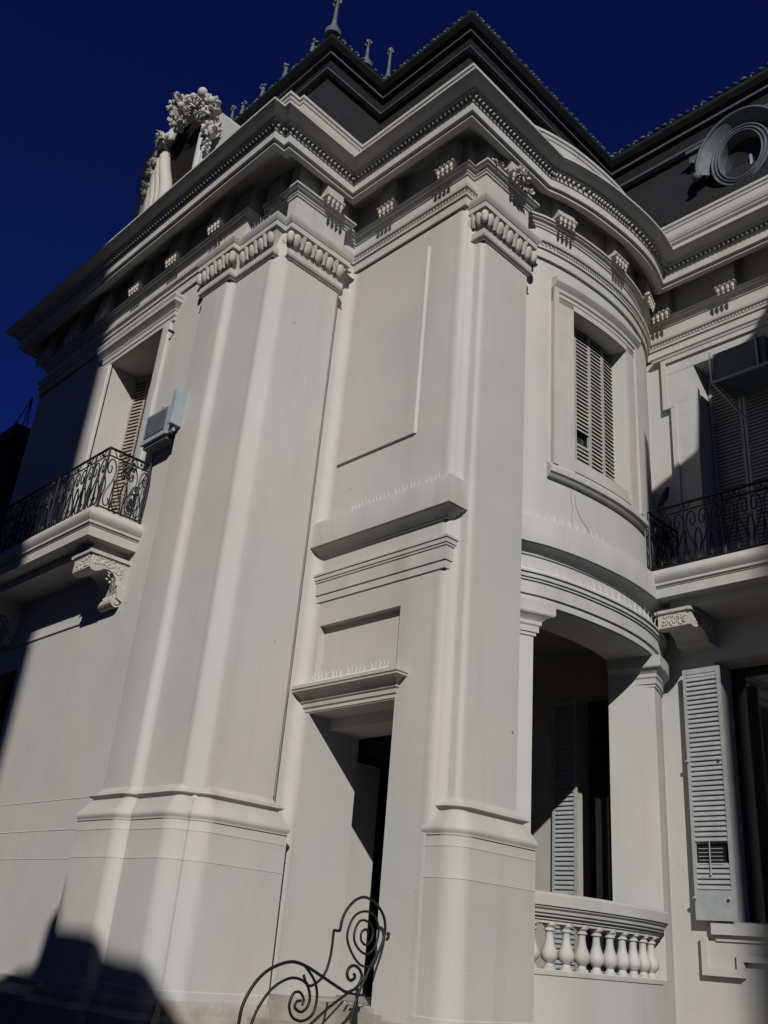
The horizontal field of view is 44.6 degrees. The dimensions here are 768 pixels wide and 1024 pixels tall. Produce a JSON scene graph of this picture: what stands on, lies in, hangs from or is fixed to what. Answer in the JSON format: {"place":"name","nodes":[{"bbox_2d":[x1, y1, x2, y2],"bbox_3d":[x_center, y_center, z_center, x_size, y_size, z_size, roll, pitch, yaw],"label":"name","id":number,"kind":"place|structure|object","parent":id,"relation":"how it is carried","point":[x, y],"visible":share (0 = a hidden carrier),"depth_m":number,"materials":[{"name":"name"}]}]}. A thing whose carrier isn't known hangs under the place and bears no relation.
{"place":"outdoors","nodes":[
{"label":"outdoors","id":0,"kind":"place"},
{"bbox_2d":[0,423,30,530],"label":"row house","id":1,"kind":"structure","parent":0,"point":[7,445],"depth_m":27.57,"materials":[{"name":"black"}]},
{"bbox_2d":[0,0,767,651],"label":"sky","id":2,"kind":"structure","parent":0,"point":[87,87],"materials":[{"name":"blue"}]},
{"label":"ground","id":3,"kind":"structure","parent":0,"visible":0},
{"bbox_2d":[245,999,381,1023],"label":"entrance steps","id":4,"kind":"structure","parent":3,"relation":"on","point":[278,1012],"depth_m":9.01,"materials":[{"name":"stone"}]},
{"bbox_2d":[237,896,389,1023],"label":"stair railing","id":5,"kind":"object","parent":4,"relation":"on","point":[357,989],"visible":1,"depth_m":8.36,"materials":[{"name":"metal"}]},
{"bbox_2d":[0,0,767,1023],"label":"mansion","id":6,"kind":"structure","parent":3,"relation":"on","point":[482,278],"depth_m":12.03,"materials":[{"name":"paint"}]},
{"bbox_2d":[0,683,13,736],"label":"window","id":7,"kind":"structure","parent":6,"relation":"in","point":[8,688],"depth_m":14.71,"materials":[{"name":"black glass"}]},
{"bbox_2d":[0,397,33,491],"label":"overhead cable","id":8,"kind":"object","parent":6,"relation":"hanging from","point":[30,405],"visible":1,"depth_m":17.83,"materials":[{"name":"black plastic"}]},
{"bbox_2d":[66,292,184,519],"bbox_3d":[-3.953,-1.192,14.613,0.753,3.980,2.440,27,-33,-38],"label":"window","id":9,"kind":"structure","parent":6,"relation":"in","point":[161,317],"depth_m":15.00,"materials":[{"name":"paint"}]},
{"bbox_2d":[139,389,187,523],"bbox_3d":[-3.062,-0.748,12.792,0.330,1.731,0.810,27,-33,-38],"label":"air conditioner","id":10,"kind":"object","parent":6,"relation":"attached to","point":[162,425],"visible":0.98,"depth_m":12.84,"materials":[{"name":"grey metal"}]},
{"bbox_2d":[308,659,388,682],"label":"bird spikes","id":11,"kind":"object","parent":6,"relation":"on","point":[348,672],"visible":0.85,"depth_m":10.56,"materials":[{"name":"plastic"}]},
{"bbox_2d":[348,735,391,996],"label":"door","id":12,"kind":"structure","parent":6,"relation":"in","point":[375,752],"depth_m":11.66,"materials":[{"name":"black"}]},
{"bbox_2d":[351,471,439,509],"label":"bird spikes","id":13,"kind":"object","parent":6,"relation":"on","point":[395,491],"visible":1,"depth_m":11.20,"materials":[{"name":"plastic"}]},
{"bbox_2d":[525,507,602,539],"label":"bird spikes","id":14,"kind":"object","parent":6,"relation":"on","point":[561,522],"visible":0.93,"depth_m":11.52,"materials":[{"name":"plastic"}]},
{"bbox_2d":[552,699,613,973],"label":"door","id":15,"kind":"structure","parent":6,"relation":"in","point":[600,842],"depth_m":13.39,"materials":[{"name":"white wood"}]},
{"bbox_2d":[521,561,655,623],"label":"bird spikes","id":16,"kind":"object","parent":6,"relation":"on","point":[588,587],"visible":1,"depth_m":11.45,"materials":[{"name":"plastic"}]},
{"bbox_2d":[546,276,648,530],"bbox_3d":[2.948,-1.530,13.084,2.120,3.200,0.479,27,-33,-38],"label":"window","id":17,"kind":"structure","parent":6,"relation":"in","point":[580,452],"depth_m":13.06,"materials":[{"name":"paint"}]},
{"bbox_2d":[656,487,669,508],"bbox_3d":[3.915,-0.194,13.127,0.114,0.317,0.251,27,-33,-38],"label":"pigeon","id":18,"kind":"object","parent":6,"relation":"on","point":[662,498],"visible":1,"depth_m":13.10,"materials":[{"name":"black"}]},
{"bbox_2d":[650,314,767,564],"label":"window","id":19,"kind":"structure","parent":6,"relation":"in","point":[740,446],"depth_m":14.00,"materials":[{"name":"paint"}]},
{"bbox_2d":[682,664,767,978],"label":"window","id":20,"kind":"structure","parent":6,"relation":"in","point":[735,945],"depth_m":11.83,"materials":[{"name":"paint"}]},
{"bbox_2d":[708,334,767,420],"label":"air conditioner","id":21,"kind":"object","parent":6,"relation":"attached to","point":[740,370],"visible":1,"depth_m":13.82,"materials":[{"name":"grey metal"}]}
]}

